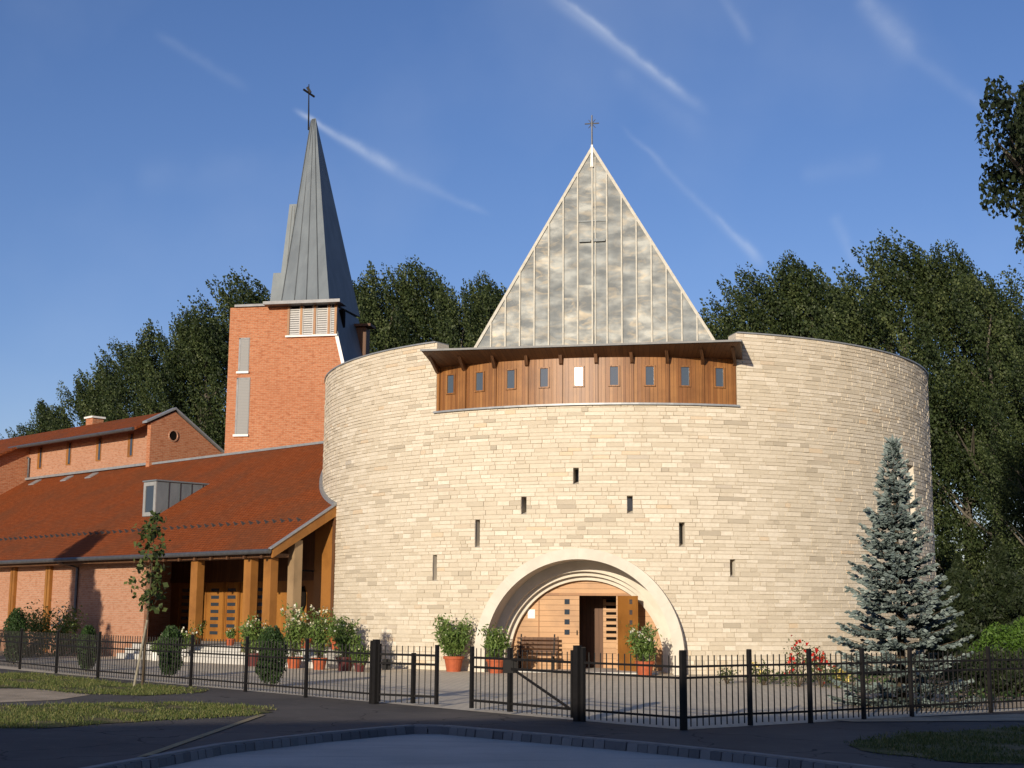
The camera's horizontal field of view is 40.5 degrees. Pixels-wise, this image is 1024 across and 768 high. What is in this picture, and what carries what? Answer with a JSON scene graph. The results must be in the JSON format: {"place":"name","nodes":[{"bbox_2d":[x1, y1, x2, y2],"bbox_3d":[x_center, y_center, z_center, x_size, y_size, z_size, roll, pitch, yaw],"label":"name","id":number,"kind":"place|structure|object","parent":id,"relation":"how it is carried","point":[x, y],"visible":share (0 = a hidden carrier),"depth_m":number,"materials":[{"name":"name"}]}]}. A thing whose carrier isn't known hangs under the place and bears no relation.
{"place":"outdoors","nodes":[
{"label":"outdoors","id":0,"kind":"place"},
{"bbox_2d":[0,689,88,701],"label":"dirt path","id":1,"kind":"structure","parent":0,"point":[12,695],"depth_m":28.89,"materials":[{"name":"soil"}]},
{"bbox_2d":[160,732,774,767],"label":"road","id":2,"kind":"structure","parent":0,"point":[427,750],"depth_m":18.34,"materials":[{"name":"asphalt"}]},
{"bbox_2d":[102,726,862,767],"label":"kerb","id":3,"kind":"structure","parent":2,"relation":"on","point":[178,758],"depth_m":19.17,"materials":[{"name":"concrete"}]},
{"bbox_2d":[81,724,889,767],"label":"kerb edge","id":4,"kind":"object","parent":3,"relation":"on","point":[164,754],"visible":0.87,"depth_m":18.68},
{"bbox_2d":[0,669,1023,767],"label":"pavement","id":5,"kind":"structure","parent":0,"point":[73,746],"depth_m":21.18,"materials":[{"name":"asphalt"}]},
{"bbox_2d":[0,422,31,438],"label":"poplar tree","id":6,"kind":"object","parent":5,"relation":"on","point":[23,428],"visible":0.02,"depth_m":112.17,"materials":[{"name":"green plant"}]},
{"bbox_2d":[26,398,72,434],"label":"poplar tree","id":7,"kind":"object","parent":5,"relation":"on","point":[40,428],"visible":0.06,"depth_m":108.11,"materials":[{"name":"green plant"}]},
{"bbox_2d":[39,370,130,431],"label":"poplar tree","id":8,"kind":"object","parent":5,"relation":"on","point":[79,386],"visible":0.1,"depth_m":104.04,"materials":[{"name":"green plant"}]},
{"bbox_2d":[0,673,206,694],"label":"lawn","id":9,"kind":"structure","parent":5,"relation":"on","point":[83,688],"depth_m":31.90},
{"bbox_2d":[133,620,147,686],"bbox_3d":[-8.739,6.337,32.622,0.283,1.558,0.058,3,-10,-16],"label":"tree stake","id":10,"kind":"object","parent":9,"relation":"on","point":[140,654],"visible":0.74,"depth_m":32.60,"materials":[{"name":"brown wood"}]},
{"bbox_2d":[124,510,170,684],"bbox_3d":[-8.608,5.044,32.887,1.009,4.190,1.043,-5,-11,31],"label":"young tree","id":11,"kind":"object","parent":9,"relation":"on","point":[155,532],"visible":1,"depth_m":32.95,"materials":[{"name":"green plant"}]},
{"bbox_2d":[0,670,1023,762],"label":"grass","id":12,"kind":"structure","parent":9,"relation":"on","point":[32,713],"depth_m":23.43,"materials":[{"name":"plant"}]},
{"bbox_2d":[47,336,162,430],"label":"poplar tree","id":13,"kind":"object","parent":5,"relation":"on","point":[104,369],"visible":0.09,"depth_m":102.52,"materials":[{"name":"green plant"}]},
{"bbox_2d":[0,702,274,727],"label":"lawn","id":14,"kind":"structure","parent":5,"relation":"on","point":[50,724],"depth_m":24.17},
{"bbox_2d":[81,318,225,445],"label":"poplar tree","id":15,"kind":"object","parent":5,"relation":"on","point":[148,337],"visible":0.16,"depth_m":97.89,"materials":[{"name":"green plant"}]},
{"bbox_2d":[135,306,228,449],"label":"poplar tree","id":16,"kind":"object","parent":5,"relation":"on","point":[197,351],"visible":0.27,"depth_m":96.03,"materials":[{"name":"green plant"}]},
{"bbox_2d":[137,714,263,756],"bbox_3d":[-4.394,5.104,20.342,0.120,0.001,7.202,0,-9,2],"label":"edging strip","id":17,"kind":"object","parent":5,"relation":"on","point":[192,738],"visible":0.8,"depth_m":19.43,"materials":[{"name":"concrete"}]},
{"bbox_2d":[151,265,270,448],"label":"poplar tree","id":18,"kind":"object","parent":5,"relation":"on","point":[248,295],"visible":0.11,"depth_m":100.95,"materials":[{"name":"green plant"}]},
{"bbox_2d":[352,279,394,351],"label":"poplar tree","id":19,"kind":"object","parent":5,"relation":"on","point":[355,291],"visible":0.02,"depth_m":98.87,"materials":[{"name":"green plant"}]},
{"bbox_2d":[371,639,379,703],"bbox_3d":[-2.669,5.631,27.151,0.108,1.240,0.108,8,-12,-40],"label":"gate post","id":20,"kind":"object","parent":5,"relation":"on","point":[375,642],"visible":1,"depth_m":27.11,"materials":[{"name":"black metal"}]},
{"bbox_2d":[377,644,438,704],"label":"iron gate","id":21,"kind":"structure","parent":20,"relation":"attached to","point":[386,663],"depth_m":26.64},
{"bbox_2d":[355,257,439,353],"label":"poplar tree","id":22,"kind":"object","parent":5,"relation":"on","point":[374,289],"visible":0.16,"depth_m":96.95,"materials":[{"name":"green plant"}]},
{"bbox_2d":[364,254,463,351],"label":"poplar tree","id":23,"kind":"object","parent":5,"relation":"on","point":[430,300],"visible":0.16,"depth_m":97.96,"materials":[{"name":"green plant"}]},
{"bbox_2d":[404,282,498,347],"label":"poplar tree","id":24,"kind":"object","parent":5,"relation":"on","point":[468,330],"visible":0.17,"depth_m":96.09,"materials":[{"name":"green plant"}]},
{"bbox_2d":[460,270,507,339],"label":"poplar tree","id":25,"kind":"object","parent":5,"relation":"on","point":[496,293],"visible":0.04,"depth_m":100.43,"materials":[{"name":"green plant"}]},
{"bbox_2d":[573,645,581,721],"bbox_3d":[1.094,4.992,23.137,0.108,1.240,0.108,8,-12,-40],"label":"gate post","id":26,"kind":"object","parent":5,"relation":"on","point":[576,685],"visible":1,"depth_m":23.09,"materials":[{"name":"black metal"}]},
{"bbox_2d":[469,646,572,717],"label":"iron gate","id":27,"kind":"structure","parent":26,"relation":"attached to","point":[510,666],"depth_m":24.37,"materials":[{"name":"metal"}]},
{"bbox_2d":[580,647,684,730],"bbox_3d":[1.909,4.865,22.257,0.102,1.215,2.253,9,-13,-42],"label":"iron fence","id":28,"kind":"object","parent":5,"relation":"on","point":[681,717],"visible":1,"depth_m":22.20,"materials":[{"name":"metal"}]},
{"bbox_2d":[698,309,747,339],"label":"poplar tree","id":29,"kind":"object","parent":5,"relation":"on","point":[711,324],"visible":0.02,"depth_m":94.62,"materials":[{"name":"green plant"}]},
{"bbox_2d":[699,262,807,339],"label":"poplar tree","id":30,"kind":"object","parent":5,"relation":"on","point":[748,309],"visible":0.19,"depth_m":93.16,"materials":[{"name":"green plant"}]},
{"bbox_2d":[737,250,887,350],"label":"poplar tree","id":31,"kind":"object","parent":5,"relation":"on","point":[809,301],"visible":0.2,"depth_m":90.97,"materials":[{"name":"green plant"}]},
{"bbox_2d":[684,646,1023,729],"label":"iron fence","id":32,"kind":"object","parent":5,"relation":"on","point":[750,713],"visible":1,"depth_m":23.79,"materials":[{"name":"metal"}]},
{"bbox_2d":[792,275,939,499],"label":"poplar tree","id":33,"kind":"object","parent":5,"relation":"on","point":[860,316],"visible":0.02,"depth_m":92.81,"materials":[{"name":"green plant"}]},
{"bbox_2d":[803,227,997,589],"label":"poplar tree","id":34,"kind":"object","parent":5,"relation":"on","point":[893,289],"visible":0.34,"depth_m":83.13,"materials":[{"name":"green plant"}]},
{"bbox_2d":[824,714,1023,721],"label":"earth strip","id":35,"kind":"object","parent":5,"relation":"on","point":[1009,717],"visible":1,"depth_m":24.03,"materials":[{"name":"soil"}]},
{"bbox_2d":[849,728,1023,763],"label":"lawn","id":36,"kind":"structure","parent":5,"relation":"on","point":[1014,746],"depth_m":18.83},
{"bbox_2d":[884,239,1023,634],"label":"poplar tree","id":37,"kind":"object","parent":5,"relation":"on","point":[945,273],"visible":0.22,"depth_m":80.38,"materials":[{"name":"green plant"}]},
{"bbox_2d":[912,265,1023,625],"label":"poplar tree","id":38,"kind":"object","parent":5,"relation":"on","point":[975,328],"visible":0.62,"depth_m":76.31,"materials":[{"name":"green plant"}]},
{"bbox_2d":[934,299,1023,587],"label":"poplar tree","id":39,"kind":"object","parent":5,"relation":"on","point":[974,417],"visible":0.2,"depth_m":77.58,"materials":[{"name":"green plant"}]},
{"bbox_2d":[966,345,1023,592],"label":"poplar tree","id":40,"kind":"object","parent":5,"relation":"on","point":[1006,492],"visible":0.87,"depth_m":70.67,"materials":[{"name":"green plant"}]},
{"bbox_2d":[0,651,1023,728],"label":"plaza","id":41,"kind":"structure","parent":0,"point":[453,690],"depth_m":31.40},
{"bbox_2d":[2,607,27,663],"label":"columnar bush","id":42,"kind":"object","parent":41,"relation":"on","point":[16,619],"visible":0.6,"depth_m":45.42,"materials":[{"name":"green plant"}]},
{"bbox_2d":[0,652,74,657],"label":"soil bed","id":43,"kind":"object","parent":41,"relation":"on","point":[31,655],"visible":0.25,"depth_m":54.49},
{"bbox_2d":[22,635,50,656],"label":"dark shrub","id":44,"kind":"object","parent":43,"relation":"on","point":[36,647],"visible":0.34,"depth_m":52.42,"materials":[{"name":"green plant"}]},
{"bbox_2d":[23,599,59,654],"bbox_3d":[-18.696,9.578,54.594,1.896,2.217,2.314,0,-9,0],"label":"flowering shrub","id":45,"kind":"object","parent":43,"relation":"on","point":[41,627],"visible":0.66,"depth_m":54.36,"materials":[{"name":"green plant"}]},
{"bbox_2d":[45,601,88,655],"bbox_3d":[-17.459,9.565,54.145,1.700,2.148,1.864,0,-9,0],"label":"flowering shrub","id":46,"kind":"object","parent":43,"relation":"on","point":[63,627],"visible":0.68,"depth_m":54.05,"materials":[{"name":"green plant"}]},
{"bbox_2d":[75,625,97,668],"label":"columnar bush","id":47,"kind":"object","parent":41,"relation":"on","point":[87,629],"visible":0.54,"depth_m":40.64,"materials":[{"name":"green plant"}]},
{"bbox_2d":[148,641,158,660],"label":"potted plant","id":48,"kind":"object","parent":41,"relation":"on","point":[152,652],"visible":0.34,"depth_m":49.72,"materials":[{"name":"green plant"}]},
{"bbox_2d":[156,625,183,677],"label":"columnar bush","id":49,"kind":"object","parent":41,"relation":"on","point":[169,631],"visible":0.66,"depth_m":37.06,"materials":[{"name":"green plant"}]},
{"bbox_2d":[0,628,372,703],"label":"iron fence","id":50,"kind":"object","parent":41,"relation":"on","point":[192,653],"visible":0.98,"depth_m":33.00,"materials":[{"name":"metal"}]},
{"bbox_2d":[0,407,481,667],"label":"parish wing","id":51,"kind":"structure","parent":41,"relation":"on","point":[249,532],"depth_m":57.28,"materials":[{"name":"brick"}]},
{"bbox_2d":[37,447,42,468],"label":"window","id":52,"kind":"structure","parent":51,"relation":"in","point":[40,449],"depth_m":75.43,"materials":[{"name":"brown glass"}]},
{"bbox_2d":[65,442,71,464],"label":"window","id":53,"kind":"structure","parent":51,"relation":"in","point":[69,445],"depth_m":73.32,"materials":[{"name":"brown glass"}]},
{"bbox_2d":[95,437,101,460],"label":"window","id":54,"kind":"structure","parent":51,"relation":"in","point":[99,440],"depth_m":71.25,"materials":[{"name":"brown glass"}]},
{"bbox_2d":[127,432,133,456],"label":"window","id":55,"kind":"structure","parent":51,"relation":"in","point":[130,435],"depth_m":69.18,"materials":[{"name":"brown glass"}]},
{"bbox_2d":[170,431,176,439],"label":"round window","id":56,"kind":"structure","parent":51,"relation":"in","point":[173,435],"depth_m":68.60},
{"bbox_2d":[176,583,189,635],"bbox_3d":[-13.645,9.482,57.786,1.026,2.330,0.100,-8,-13,43],"label":"porch door","id":57,"kind":"structure","parent":51,"relation":"in","point":[183,588],"depth_m":57.85,"materials":[{"name":"brown wood"}]},
{"bbox_2d":[178,626,198,655],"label":"potted plant","id":58,"kind":"object","parent":51,"relation":"on","point":[186,635],"visible":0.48,"depth_m":48.80,"materials":[{"name":"green plant"}]},
{"bbox_2d":[187,617,206,635],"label":"potted plant","id":59,"kind":"object","parent":51,"relation":"on","point":[203,625],"visible":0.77,"depth_m":50.06,"materials":[{"name":"green plant"}]},
{"bbox_2d":[203,583,225,640],"bbox_3d":[-12.088,9.250,56.319,1.350,2.330,0.100,-8,-13,43],"label":"porch door","id":60,"kind":"structure","parent":51,"relation":"in","point":[214,608],"depth_m":56.27,"materials":[{"name":"brown wood"}]},
{"bbox_2d":[223,626,236,645],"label":"potted plant","id":61,"kind":"object","parent":51,"relation":"on","point":[230,634],"visible":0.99,"depth_m":49.16,"materials":[{"name":"green plant"}]},
{"bbox_2d":[223,582,240,641],"bbox_3d":[-11.216,9.121,55.499,0.910,2.330,0.100,-8,-13,43],"label":"porch door","id":62,"kind":"structure","parent":51,"relation":"in","point":[232,590],"depth_m":55.48,"materials":[{"name":"brown wood"}]},
{"bbox_2d":[256,582,262,633],"bbox_3d":[-9.814,8.912,54.178,0.625,2.330,0.100,-8,-13,43],"label":"porch door","id":63,"kind":"structure","parent":51,"relation":"in","point":[260,584],"depth_m":54.26,"materials":[{"name":"brown wood"}]},
{"bbox_2d":[301,586,306,610],"bbox_3d":[-7.976,8.161,52.596,0.499,0.961,0.055,-8,-13,43],"label":"octagonal window","id":64,"kind":"structure","parent":51,"relation":"in","point":[303,592],"depth_m":52.49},
{"bbox_2d":[299,618,311,647],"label":"potted plant","id":65,"kind":"object","parent":51,"relation":"on","point":[307,634],"visible":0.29,"depth_m":45.95,"materials":[{"name":"green plant"}]},
{"bbox_2d":[327,615,349,648],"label":"potted plant","id":66,"kind":"object","parent":51,"relation":"on","point":[333,622],"visible":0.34,"depth_m":44.86,"materials":[{"name":"green plant"}]},
{"bbox_2d":[238,611,267,665],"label":"potted plant","id":67,"kind":"object","parent":41,"relation":"on","point":[250,630],"visible":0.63,"depth_m":45.35,"materials":[{"name":"green plant"}]},
{"bbox_2d":[256,625,289,686],"bbox_3d":[-5.726,6.475,33.077,0.834,1.470,0.830,0,-9,0],"label":"columnar bush","id":68,"kind":"object","parent":41,"relation":"on","point":[272,634],"visible":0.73,"depth_m":32.93,"materials":[{"name":"green plant"}]},
{"bbox_2d":[280,600,310,668],"bbox_3d":[-6.916,7.945,44.069,0.982,2.138,1.062,-3,-10,17],"label":"potted plant","id":69,"kind":"object","parent":41,"relation":"on","point":[294,635],"visible":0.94,"depth_m":44.01,"materials":[{"name":"green plant"}]},
{"bbox_2d":[224,84,375,452],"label":"bell tower","id":70,"kind":"structure","parent":41,"relation":"on","point":[298,336],"depth_m":64.19,"materials":[{"name":"orange brick"}]},
{"bbox_2d":[235,377,249,433],"bbox_3d":[-12.425,1.012,63.929,0.660,2.650,0.028,-1,-10,11],"label":"tall window","id":71,"kind":"structure","parent":70,"relation":"in","point":[246,377],"depth_m":63.95,"materials":[{"name":"metal"}]},
{"bbox_2d":[238,338,249,370],"bbox_3d":[-12.437,-1.365,64.329,0.520,1.590,0.028,-1,-10,11],"label":"tall window","id":72,"kind":"structure","parent":70,"relation":"in","point":[239,355],"depth_m":64.35,"materials":[{"name":"metal"}]},
{"bbox_2d":[307,604,333,669],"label":"potted plant","id":73,"kind":"object","parent":41,"relation":"on","point":[319,635],"visible":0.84,"depth_m":43.06,"materials":[{"name":"green plant"}]},
{"bbox_2d":[323,619,364,670],"bbox_3d":[-4.989,7.951,42.423,1.156,1.615,1.170,-7,-12,40],"label":"potted plant","id":74,"kind":"object","parent":41,"relation":"on","point":[344,637],"visible":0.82,"depth_m":42.26,"materials":[{"name":"green plant"}]},
{"bbox_2d":[347,642,369,671],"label":"potted plant","id":75,"kind":"object","parent":41,"relation":"on","point":[362,659],"visible":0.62,"depth_m":41.60,"materials":[{"name":"green plant"}]},
{"bbox_2d":[431,612,474,671],"bbox_3d":[-1.821,7.889,42.435,1.337,1.788,1.287,3,-10,-13],"label":"potted plant","id":76,"kind":"object","parent":41,"relation":"on","point":[452,641],"visible":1,"depth_m":42.28,"materials":[{"name":"green plant"}]},
{"bbox_2d":[478,623,511,672],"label":"potted plant","id":77,"kind":"object","parent":41,"relation":"on","point":[496,640],"visible":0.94,"depth_m":41.34,"materials":[{"name":"green plant"}]},
{"bbox_2d":[322,115,936,674],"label":"round church","id":78,"kind":"structure","parent":41,"relation":"on","point":[600,433],"depth_m":43.58,"materials":[{"name":"stone"}]},
{"bbox_2d":[432,555,437,580],"bbox_3d":[-2.291,5.867,44.228,0.215,0.810,0.540,-6,-12,35],"label":"slit window","id":79,"kind":"structure","parent":78,"relation":"in","point":[434,559],"depth_m":44.18,"materials":[{"name":"stone"}]},
{"bbox_2d":[475,520,479,546],"bbox_3d":[-0.954,4.711,43.592,0.215,0.860,0.540,-4,-11,27],"label":"slit window","id":80,"kind":"structure","parent":78,"relation":"in","point":[477,524],"depth_m":43.57,"materials":[{"name":"glass"}]},
{"bbox_2d":[521,497,526,513],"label":"slit window","id":81,"kind":"structure","parent":78,"relation":"in","point":[523,499],"depth_m":43.17,"materials":[{"name":"glass"}]},
{"bbox_2d":[514,634,557,669],"bbox_3d":[0.763,8.346,43.210,1.300,1.085,0.540,-1,-10,11],"label":"wooden bench","id":82,"kind":"object","parent":78,"relation":"on","point":[521,642],"visible":0.77,"depth_m":43.38,"materials":[{"name":"brown wood"}]},
{"bbox_2d":[539,596,579,668],"bbox_3d":[1.491,7.851,43.760,1.276,2.315,0.103,-1,-10,11],"label":"door","id":83,"kind":"structure","parent":78,"relation":"in","point":[559,616],"depth_m":43.78,"materials":[{"name":"brown wood"}]},
{"bbox_2d":[573,468,579,483],"bbox_3d":[2.021,2.865,42.841,0.215,0.500,0.560,-2,-10,11],"label":"slit window","id":84,"kind":"structure","parent":78,"relation":"in","point":[576,480],"depth_m":43.06,"materials":[{"name":"glass"}]},
{"bbox_2d":[603,599,616,667],"bbox_3d":[3.682,8.114,44.984,1.450,2.230,0.065,-1,-10,11],"label":"inner door","id":85,"kind":"structure","parent":78,"relation":"in","point":[609,605],"depth_m":45.07,"materials":[{"name":"brown wood"}]},
{"bbox_2d":[618,596,637,671],"bbox_3d":[3.560,7.714,42.856,0.105,2.300,1.120,5,-11,-26],"label":"door","id":86,"kind":"structure","parent":78,"relation":"in","point":[627,605],"depth_m":42.92,"materials":[{"name":"brown wood"}]},
{"bbox_2d":[627,496,632,512],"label":"slit window","id":87,"kind":"structure","parent":78,"relation":"in","point":[629,498],"depth_m":42.73,"materials":[{"name":"glass"}]},
{"bbox_2d":[679,522,685,546],"bbox_3d":[5.138,4.613,42.347,0.215,0.735,0.540,1,-9,-4],"label":"slit window","id":88,"kind":"structure","parent":78,"relation":"in","point":[682,535],"depth_m":42.52,"materials":[{"name":"glass"}]},
{"bbox_2d":[730,559,734,576],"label":"slit window","id":89,"kind":"structure","parent":78,"relation":"in","point":[732,561],"depth_m":42.41,"materials":[{"name":"stone"}]},
{"bbox_2d":[907,465,915,568],"bbox_3d":[13.275,4.581,46.914,0.540,3.640,0.629,-7,-12,36],"label":"slit window","id":90,"kind":"structure","parent":78,"relation":"in","point":[910,469],"depth_m":47.21,"materials":[{"name":"stone"}]},
{"bbox_2d":[624,617,661,674],"bbox_3d":[3.767,7.640,40.469,1.271,1.715,1.371,0,-9,0],"label":"potted plant","id":91,"kind":"object","parent":41,"relation":"on","point":[644,645],"visible":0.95,"depth_m":40.23,"materials":[{"name":"green plant"}]},
{"bbox_2d":[716,667,740,683],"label":"rose bush","id":92,"kind":"object","parent":41,"relation":"on","point":[724,672],"visible":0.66,"depth_m":35.82,"materials":[{"name":"green plant"}]},
{"bbox_2d":[752,659,782,684],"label":"rose bush","id":93,"kind":"object","parent":41,"relation":"on","point":[764,671],"visible":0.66,"depth_m":35.47,"materials":[{"name":"green plant"}]},
{"bbox_2d":[782,635,817,686],"bbox_3d":[7.200,6.963,34.897,1.084,1.306,0.942,0,-9,0],"label":"rose bush","id":94,"kind":"object","parent":41,"relation":"on","point":[795,660],"visible":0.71,"depth_m":34.83,"materials":[{"name":"green plant"}]},
{"bbox_2d":[804,642,835,686],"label":"rose bush","id":95,"kind":"object","parent":41,"relation":"on","point":[822,658],"visible":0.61,"depth_m":34.66,"materials":[{"name":"green plant"}]},
{"bbox_2d":[819,666,854,687],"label":"rose bush","id":96,"kind":"object","parent":41,"relation":"on","point":[838,676],"visible":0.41,"depth_m":34.07,"materials":[{"name":"green plant"}]},
{"bbox_2d":[740,675,1023,711],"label":"soil bed","id":97,"kind":"object","parent":41,"relation":"on","point":[951,699],"depth_m":30.20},
{"bbox_2d":[744,669,1023,703],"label":"ground cover","id":98,"kind":"object","parent":97,"relation":"on","point":[955,693],"visible":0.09,"depth_m":31.71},
{"bbox_2d":[827,434,984,708],"bbox_3d":[7.808,3.759,28.117,3.088,5.540,2.876,0,-9,0],"label":"blue spruce","id":99,"kind":"object","parent":97,"relation":"on","point":[875,601],"visible":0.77,"depth_m":27.73,"materials":[{"name":"green plant"}]},
{"bbox_2d":[916,591,973,677],"bbox_3d":[12.298,7.107,39.375,1.763,2.546,1.814,-3,-10,20],"label":"evergreen tree","id":100,"kind":"object","parent":97,"relation":"on","point":[957,633],"visible":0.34,"depth_m":39.02,"materials":[{"name":"green plant"}]},
{"bbox_2d":[912,553,996,665],"bbox_3d":[14.055,7.170,43.410,2.532,3.766,2.658,5,-10,-25],"label":"evergreen tree","id":101,"kind":"object","parent":97,"relation":"on","point":[961,581],"visible":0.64,"depth_m":43.23,"materials":[{"name":"green plant"}]},
{"bbox_2d":[932,641,1023,692],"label":"dark shrub","id":102,"kind":"object","parent":97,"relation":"on","point":[973,665],"visible":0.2,"depth_m":32.27,"materials":[{"name":"green plant"}]},
{"bbox_2d":[963,651,1023,696],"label":"dark shrub","id":103,"kind":"object","parent":97,"relation":"on","point":[1008,677],"visible":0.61,"depth_m":30.99,"materials":[{"name":"green plant"}]},
{"bbox_2d":[966,616,1023,667],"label":"round bush","id":104,"kind":"object","parent":97,"relation":"on","point":[1014,635],"visible":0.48,"depth_m":35.19,"materials":[{"name":"green plant"}]},
{"bbox_2d":[970,538,1021,646],"bbox_3d":[16.018,7.212,45.447,2.792,4.379,2.871,2,-10,-10],"label":"evergreen tree","id":105,"kind":"object","parent":97,"relation":"on","point":[1000,577],"visible":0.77,"depth_m":45.27,"materials":[{"name":"green plant"}]},
{"bbox_2d":[974,75,1023,263],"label":"broadleaf tree","id":106,"kind":"object","parent":97,"relation":"on","point":[1013,156],"visible":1,"depth_m":39.97,"materials":[{"name":"green plant"}]},
{"bbox_2d":[1000,570,1023,648],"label":"evergreen tree","id":107,"kind":"object","parent":97,"relation":"on","point":[1018,601],"visible":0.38,"depth_m":42.62,"materials":[{"name":"green plant"}]},
{"bbox_2d":[0,0,1023,571],"label":"sky","id":108,"kind":"structure","parent":0,"point":[150,150],"materials":[{"name":"blue"}]}
]}

